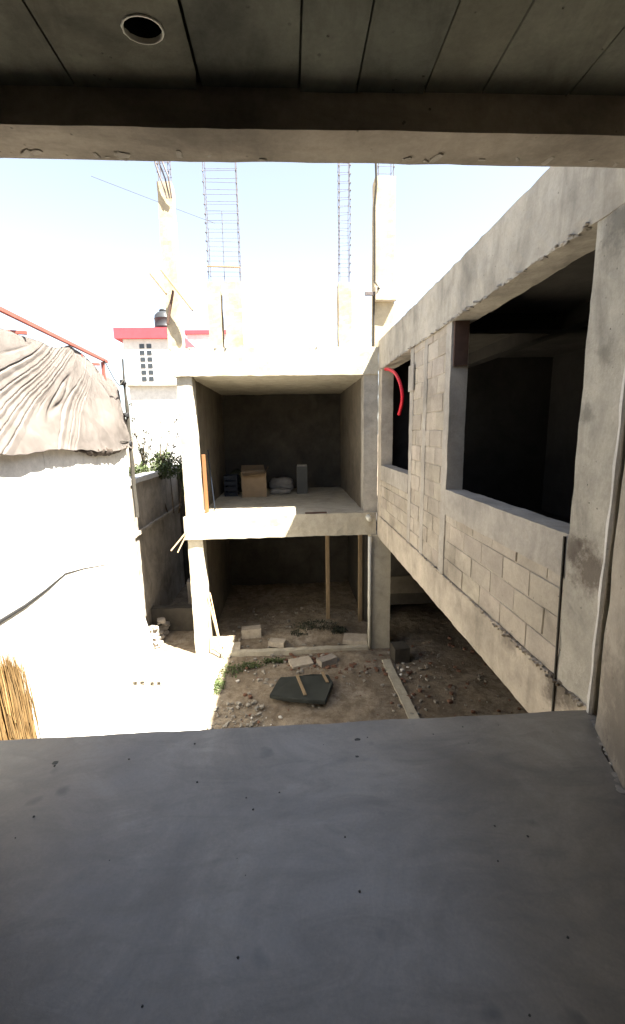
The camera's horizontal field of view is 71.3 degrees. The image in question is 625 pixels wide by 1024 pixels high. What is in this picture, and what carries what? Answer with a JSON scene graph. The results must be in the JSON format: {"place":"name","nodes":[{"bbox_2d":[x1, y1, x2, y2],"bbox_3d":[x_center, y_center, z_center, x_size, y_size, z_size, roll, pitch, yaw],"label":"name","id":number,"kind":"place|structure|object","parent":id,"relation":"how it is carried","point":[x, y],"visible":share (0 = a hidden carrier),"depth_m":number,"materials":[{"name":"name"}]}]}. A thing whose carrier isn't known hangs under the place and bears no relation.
{"place":"outdoors","nodes":[
{"label":"outdoors","id":0,"kind":"place"},
{"bbox_2d":[0,647,40,739],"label":"dry reed bundle","id":1,"kind":"object","parent":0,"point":[17,717],"visible":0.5,"depth_m":4.27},
{"bbox_2d":[91,176,213,222],"bbox_3d":[-8.047,-15.830,22.108,6.008,2.118,0.022,-2,10,-3],"label":"overhead cable","id":2,"kind":"object","parent":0,"point":[149,198],"visible":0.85,"depth_m":22.04,"materials":[{"name":"metal"}]},
{"bbox_2d":[113,327,195,469],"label":"white house","id":3,"kind":"structure","parent":0,"point":[151,381],"depth_m":19.09,"materials":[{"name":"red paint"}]},
{"bbox_2d":[154,309,166,326],"bbox_3d":[-6.560,-8.479,19.364,0.920,0.990,0.920,-2,10,-3],"label":"water tank","id":4,"kind":"object","parent":3,"relation":"on","point":[160,320],"visible":0.4,"depth_m":18.98,"materials":[{"name":"black plastic"}]},
{"bbox_2d":[102,659,221,734],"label":"pavement","id":5,"kind":"structure","parent":0,"point":[180,700],"depth_m":7.25,"materials":[{"name":"white concrete"}]},
{"bbox_2d":[130,673,148,688],"bbox_3d":[-3.053,2.987,7.709,0.270,0.170,0.200,-2,10,-6],"label":"hollow block","id":6,"kind":"object","parent":5,"relation":"on","point":[138,680],"depth_m":7.63,"materials":[{"name":"white concrete"}]},
{"bbox_2d":[147,674,166,688],"bbox_3d":[-2.741,2.986,7.685,0.270,0.170,0.200,-1,10,-1],"label":"hollow block","id":7,"kind":"object","parent":5,"relation":"on","point":[156,681],"depth_m":7.62,"materials":[{"name":"white concrete"}]},
{"bbox_2d":[186,578,191,603],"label":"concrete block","id":8,"kind":"structure","parent":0,"point":[189,591],"depth_m":10.52,"materials":[{"name":"grey concrete"}]},
{"bbox_2d":[184,330,226,347],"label":"cream house","id":9,"kind":"structure","parent":0,"point":[198,338],"depth_m":23.87,"materials":[{"name":"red paint"}]},
{"bbox_2d":[230,469,241,491],"bbox_3d":[-1.993,-0.841,11.698,0.490,0.641,0.446,-2,10,-3],"label":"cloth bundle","id":10,"kind":"object","parent":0,"point":[236,471],"visible":0.18,"depth_m":11.52,"materials":[{"name":"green fabric"}]},
{"bbox_2d":[0,159,549,438],"label":"sky","id":11,"kind":"structure","parent":0,"point":[79,251],"materials":[{"name":"white"}]},
{"bbox_2d":[0,710,624,1023],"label":"floor","id":12,"kind":"structure","parent":0,"point":[169,912],"depth_m":1.60,"materials":[{"name":"grey concrete"}]},
{"bbox_2d":[15,726,568,1016],"bbox_3d":[-0.283,1.365,1.461,3.232,0.010,1.762,-2,10,-3],"label":"floor grit","id":13,"kind":"object","parent":12,"relation":"on","point":[57,762],"visible":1,"depth_m":1.88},
{"bbox_2d":[588,715,624,793],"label":"mortar spill","id":14,"kind":"object","parent":12,"relation":"on","point":[619,789],"visible":0.44,"depth_m":2.03,"materials":[{"name":"grey concrete"}]},
{"bbox_2d":[0,0,624,95],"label":"ceiling","id":15,"kind":"structure","parent":0,"point":[553,47],"depth_m":1.45,"materials":[{"name":"grey wood"}]},
{"bbox_2d":[120,13,164,44],"bbox_3d":[-0.536,-1.529,1.375,0.134,0.017,0.107,-2,10,-3],"label":"pipe sleeve","id":16,"kind":"object","parent":15,"relation":"attached to","point":[145,41],"visible":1,"depth_m":1.40,"materials":[{"name":"plastic"}]},
{"bbox_2d":[113,439,527,729],"bbox_3d":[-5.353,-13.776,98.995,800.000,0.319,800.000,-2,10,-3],"label":"ground","id":17,"kind":"structure","parent":0,"point":[419,627],"depth_m":8.43,"materials":[{"name":"brown soil"}]},
{"bbox_2d":[0,449,153,737],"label":"boundary wall","id":18,"kind":"structure","parent":17,"relation":"on","point":[80,641],"depth_m":5.72,"materials":[{"name":"white paint"}]},
{"bbox_2d":[0,306,107,379],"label":"shed frame","id":19,"kind":"object","parent":18,"relation":"on","point":[39,328],"visible":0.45,"depth_m":5.58,"materials":[{"name":"red paint"}]},
{"bbox_2d":[0,328,133,455],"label":"canvas tarp","id":20,"kind":"object","parent":19,"relation":"hanging from","point":[63,398],"visible":0.99,"depth_m":5.45,"materials":[{"name":"fabric"}]},
{"bbox_2d":[0,564,108,623],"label":"black hose","id":21,"kind":"object","parent":18,"relation":"attached to","point":[11,614],"visible":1,"depth_m":4.84,"materials":[{"name":"rubber"}]},
{"bbox_2d":[119,359,138,516],"bbox_3d":[-3.293,-1.277,7.799,0.125,2.801,0.137,-4,11,-15],"label":"wooden post","id":22,"kind":"object","parent":18,"relation":"attached to","point":[126,414],"visible":0.84,"depth_m":7.84,"materials":[{"name":"wood"}]},
{"bbox_2d":[129,464,184,625],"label":"boundary wall","id":23,"kind":"structure","parent":17,"relation":"on","point":[158,536],"depth_m":10.42,"materials":[{"name":"grey concrete"}]},
{"bbox_2d":[129,400,179,478],"bbox_3d":[-3.788,-1.732,10.644,1.107,1.898,0.655,-3,11,-10],"label":"spindly shrub","id":24,"kind":"object","parent":23,"relation":"on","point":[144,461],"visible":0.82,"depth_m":10.58,"materials":[{"name":"green plant"}]},
{"bbox_2d":[128,447,184,512],"bbox_3d":[-3.699,-0.764,10.954,1.792,1.672,1.824,-2,10,-3],"label":"leafy bush","id":25,"kind":"object","parent":23,"relation":"on","point":[164,464],"visible":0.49,"depth_m":10.76,"materials":[{"name":"green plant"}]},
{"bbox_2d":[148,617,169,648],"bbox_3d":[-3.410,2.594,9.460,0.478,0.480,1.072,-2,10,-3],"label":"passage rubble","id":26,"kind":"object","parent":17,"relation":"on","point":[158,634],"visible":0.74,"depth_m":9.33,"materials":[{"name":"grey concrete"}]},
{"bbox_2d":[151,604,193,631],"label":"wall","id":27,"kind":"structure","parent":17,"relation":"on","point":[179,617],"depth_m":9.84,"materials":[{"name":"grey concrete"}]},
{"bbox_2d":[177,474,189,583],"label":"passage end wall","id":28,"kind":"structure","parent":17,"relation":"on","point":[185,548],"depth_m":12.78,"materials":[{"name":"grey concrete"}]},
{"bbox_2d":[209,593,221,645],"bbox_3d":[-1.959,2.266,8.869,0.020,1.166,0.511,-8,13,-34],"label":"leaning pole","id":29,"kind":"object","parent":17,"relation":"on","point":[214,614],"visible":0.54,"depth_m":8.89,"materials":[{"name":"beige wood"}]},
{"bbox_2d":[207,592,224,657],"bbox_3d":[-1.961,2.165,8.672,0.544,1.439,0.032,9,14,42],"label":"leaning pole","id":30,"kind":"object","parent":17,"relation":"on","point":[215,626],"visible":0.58,"depth_m":8.65,"materials":[{"name":"beige wood"}]},
{"bbox_2d":[223,642,240,650],"bbox_3d":[-1.659,2.805,8.955,0.349,0.092,0.365,-2,11,-7],"label":"concrete slab piece","id":31,"kind":"object","parent":17,"relation":"on","point":[236,646],"visible":0.77,"depth_m":8.96,"materials":[{"name":"grey concrete"}]},
{"bbox_2d":[212,657,285,694],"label":"weeds","id":32,"kind":"object","parent":17,"relation":"on","point":[235,671],"visible":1,"depth_m":8.21,"materials":[{"name":"green plant"}]},
{"bbox_2d":[241,625,260,638],"bbox_3d":[-1.344,2.635,9.571,0.430,0.210,0.234,-3,11,-9],"label":"concrete block","id":33,"kind":"object","parent":17,"relation":"on","point":[250,631],"depth_m":9.47,"materials":[{"name":"grey concrete"}]},
{"bbox_2d":[154,161,396,656],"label":"unfinished building","id":34,"kind":"structure","parent":17,"relation":"on","point":[280,411],"depth_m":8.70,"materials":[{"name":"beige concrete"}]},
{"bbox_2d":[149,273,166,294],"bbox_3d":[-2.656,-3.928,7.503,0.283,0.355,0.050,0,10,6],"label":"timber plank","id":35,"kind":"object","parent":34,"relation":"attached to","point":[156,281],"visible":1,"depth_m":7.48,"materials":[{"name":"beige wood"}]},
{"bbox_2d":[166,290,173,324],"bbox_3d":[-2.482,-3.569,7.609,0.168,0.556,0.060,-2,10,-3],"label":"timber plank","id":36,"kind":"object","parent":34,"relation":"attached to","point":[170,308],"visible":1,"depth_m":7.59,"materials":[{"name":"brown wood"}]},
{"bbox_2d":[160,270,192,310],"bbox_3d":[-2.332,-3.810,7.492,0.524,0.675,0.055,0,10,4],"label":"timber plank","id":37,"kind":"object","parent":34,"relation":"attached to","point":[177,291],"visible":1,"depth_m":7.47,"materials":[{"name":"beige wood"}]},
{"bbox_2d":[171,531,186,550],"bbox_3d":[-2.530,0.547,8.258,0.335,0.352,0.022,-7,12,-28],"label":"wood stick","id":38,"kind":"object","parent":34,"relation":"attached to","point":[178,540],"visible":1,"depth_m":8.25,"materials":[{"name":"beige wood"}]},
{"bbox_2d":[177,532,187,552],"bbox_3d":[-2.464,0.576,8.262,0.236,0.368,0.018,-9,13,-38],"label":"wood stick","id":39,"kind":"object","parent":34,"relation":"on","point":[182,542],"visible":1,"depth_m":8.26,"materials":[{"name":"beige wood"}]},
{"bbox_2d":[201,454,208,512],"bbox_3d":[-2.121,-0.556,8.608,0.075,1.150,0.052,-7,12,-29],"label":"timber board","id":40,"kind":"object","parent":34,"relation":"on","point":[204,474],"visible":1,"depth_m":8.59,"materials":[{"name":"orange wood"}]},
{"bbox_2d":[207,450,214,509],"bbox_3d":[-2.062,-0.646,8.870,0.092,1.231,0.100,-5,11,-19],"label":"pipe","id":41,"kind":"object","parent":34,"relation":"on","point":[211,479],"visible":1,"depth_m":8.83,"materials":[{"name":"blue plastic"}]},
{"bbox_2d":[224,474,239,496],"bbox_3d":[-2.048,-0.684,11.063,0.332,0.530,0.412,-2,10,-3],"label":"blue crate","id":42,"kind":"object","parent":34,"relation":"on","point":[231,485],"visible":1,"depth_m":10.88,"materials":[{"name":"plastic"}]},
{"bbox_2d":[240,465,267,497],"bbox_3d":[-1.422,-0.771,10.842,0.716,0.760,0.680,-3,11,-10],"label":"cardboard box","id":43,"kind":"object","parent":34,"relation":"on","point":[253,480],"visible":1,"depth_m":10.67,"materials":[{"name":"brown cardboard"}]},
{"bbox_2d":[270,488,291,494],"bbox_3d":[-0.816,-0.530,11.212,0.564,0.176,0.369,-2,10,-3],"label":"cement sack","id":44,"kind":"object","parent":34,"relation":"on","point":[280,491],"visible":1,"depth_m":11.07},
{"bbox_2d":[270,477,293,489],"bbox_3d":[-0.825,-0.732,11.632,0.649,0.406,0.382,-2,10,-3],"label":"cement sack","id":45,"kind":"object","parent":34,"relation":"on","point":[281,482],"visible":0.85,"depth_m":11.47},
{"bbox_2d":[296,464,307,493],"bbox_3d":[-0.268,-0.853,11.232,0.280,0.740,0.240,-2,10,-3],"label":"upright concrete block","id":46,"kind":"object","parent":34,"relation":"on","point":[302,477],"visible":1,"depth_m":11.12,"materials":[{"name":"grey concrete"}]},
{"bbox_2d":[305,512,326,513],"bbox_3d":[0.066,0.015,8.447,0.420,0.028,0.050,-2,10,-6],"label":"timber offcut","id":47,"kind":"object","parent":34,"relation":"on","point":[314,512],"visible":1,"depth_m":8.42,"materials":[{"name":"brown wood"}]},
{"bbox_2d":[268,638,285,647],"bbox_3d":[-0.737,2.739,9.116,0.352,0.125,0.180,2,11,14],"label":"concrete block","id":48,"kind":"object","parent":17,"relation":"on","point":[277,642],"depth_m":9.05,"materials":[{"name":"grey concrete"}]},
{"bbox_2d":[288,656,313,668],"bbox_3d":[-0.222,2.899,8.380,0.426,0.081,0.308,-5,11,-20],"label":"concrete slab piece","id":49,"kind":"object","parent":17,"relation":"on","point":[302,662],"visible":1,"depth_m":8.32,"materials":[{"name":"grey concrete"}]},
{"bbox_2d":[270,671,332,704],"bbox_3d":[-0.177,3.010,7.417,1.084,0.137,0.804,-2,10,-3],"label":"discarded panel","id":50,"kind":"object","parent":17,"relation":"on","point":[311,689],"visible":1,"depth_m":7.37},
{"bbox_2d":[290,619,347,636],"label":"weeds","id":51,"kind":"object","parent":17,"relation":"on","point":[340,629],"visible":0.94,"depth_m":9.46,"materials":[{"name":"plant"}]},
{"bbox_2d":[316,653,336,667],"bbox_3d":[0.277,2.863,8.380,0.370,0.141,0.189,-7,12,-31],"label":"concrete block","id":52,"kind":"object","parent":17,"relation":"on","point":[326,660],"depth_m":8.33,"materials":[{"name":"grey concrete"}]},
{"bbox_2d":[325,536,329,618],"bbox_3d":[0.355,1.378,10.199,0.400,2.386,0.120,-2,10,-3],"label":"timber prop","id":53,"kind":"object","parent":17,"relation":"on","point":[327,556],"visible":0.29,"depth_m":10.18,"materials":[{"name":"brown wood"}]},
{"bbox_2d":[236,662,421,725],"bbox_3d":[0.303,3.073,7.458,3.414,0.046,1.870,-2,10,-3],"label":"white rubble","id":54,"kind":"object","parent":17,"relation":"on","point":[401,670],"visible":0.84,"depth_m":7.90,"materials":[{"name":"white stone"}]},
{"bbox_2d":[208,607,498,728],"bbox_3d":[0.665,2.931,8.201,4.835,0.042,6.016,-2,10,-3],"label":"rubble","id":55,"kind":"object","parent":17,"relation":"on","point":[301,670],"visible":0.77,"depth_m":7.61,"materials":[{"name":"stone"}]},
{"bbox_2d":[343,633,366,644],"bbox_3d":[0.910,2.699,9.250,0.511,0.100,0.349,1,11,8],"label":"concrete slab piece","id":56,"kind":"object","parent":17,"relation":"on","point":[354,639],"visible":0.97,"depth_m":9.14,"materials":[{"name":"grey concrete"}]},
{"bbox_2d":[358,535,361,621],"bbox_3d":[1.094,1.394,10.039,0.400,2.386,0.120,-2,10,-3],"label":"timber prop","id":57,"kind":"object","parent":17,"relation":"on","point":[359,578],"visible":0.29,"depth_m":10.02,"materials":[{"name":"brown wood"}]},
{"bbox_2d":[242,636,520,724],"bbox_3d":[1.011,3.048,7.523,4.620,0.050,3.493,-2,10,-3],"label":"brick rubble","id":58,"kind":"object","parent":17,"relation":"on","point":[449,701],"visible":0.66,"depth_m":8.14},
{"bbox_2d":[390,641,409,663],"bbox_3d":[1.700,2.729,8.485,0.310,0.314,0.309,-3,11,-9],"label":"concrete block","id":59,"kind":"object","parent":17,"relation":"on","point":[399,651],"depth_m":8.36,"materials":[{"name":"grey concrete"}]},
{"bbox_2d":[382,659,418,718],"bbox_3d":[1.521,3.100,7.270,0.172,0.074,2.403,-2,10,-5],"label":"footing strip","id":60,"kind":"object","parent":17,"relation":"on","point":[404,699],"visible":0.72,"depth_m":7.42,"materials":[{"name":"beige concrete"}]},
{"bbox_2d":[376,166,624,714],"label":"building wing","id":61,"kind":"structure","parent":17,"relation":"on","point":[501,437],"depth_m":4.10,"materials":[{"name":"grey concrete"}]},
{"bbox_2d":[0,82,624,166],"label":"header beam","id":62,"kind":"structure","parent":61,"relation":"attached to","point":[243,124],"depth_m":1.69,"materials":[{"name":"grey concrete"}]},
{"bbox_2d":[21,149,617,166],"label":"mortar drips","id":63,"kind":"object","parent":62,"relation":"attached to","point":[26,153],"visible":1,"depth_m":1.81,"materials":[{"name":"grey concrete"}]},
{"bbox_2d":[384,367,403,414],"bbox_3d":[1.303,-1.969,7.014,0.064,0.839,1.161,-2,10,-3],"label":"electrical conduit","id":64,"kind":"object","parent":61,"relation":"attached to","point":[394,372],"visible":1,"depth_m":6.60,"materials":[{"name":"red plastic"}]},
{"bbox_2d":[594,459,624,787],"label":"wall","id":65,"kind":"structure","parent":0,"point":[609,725],"depth_m":2.11,"materials":[{"name":"grey concrete"}]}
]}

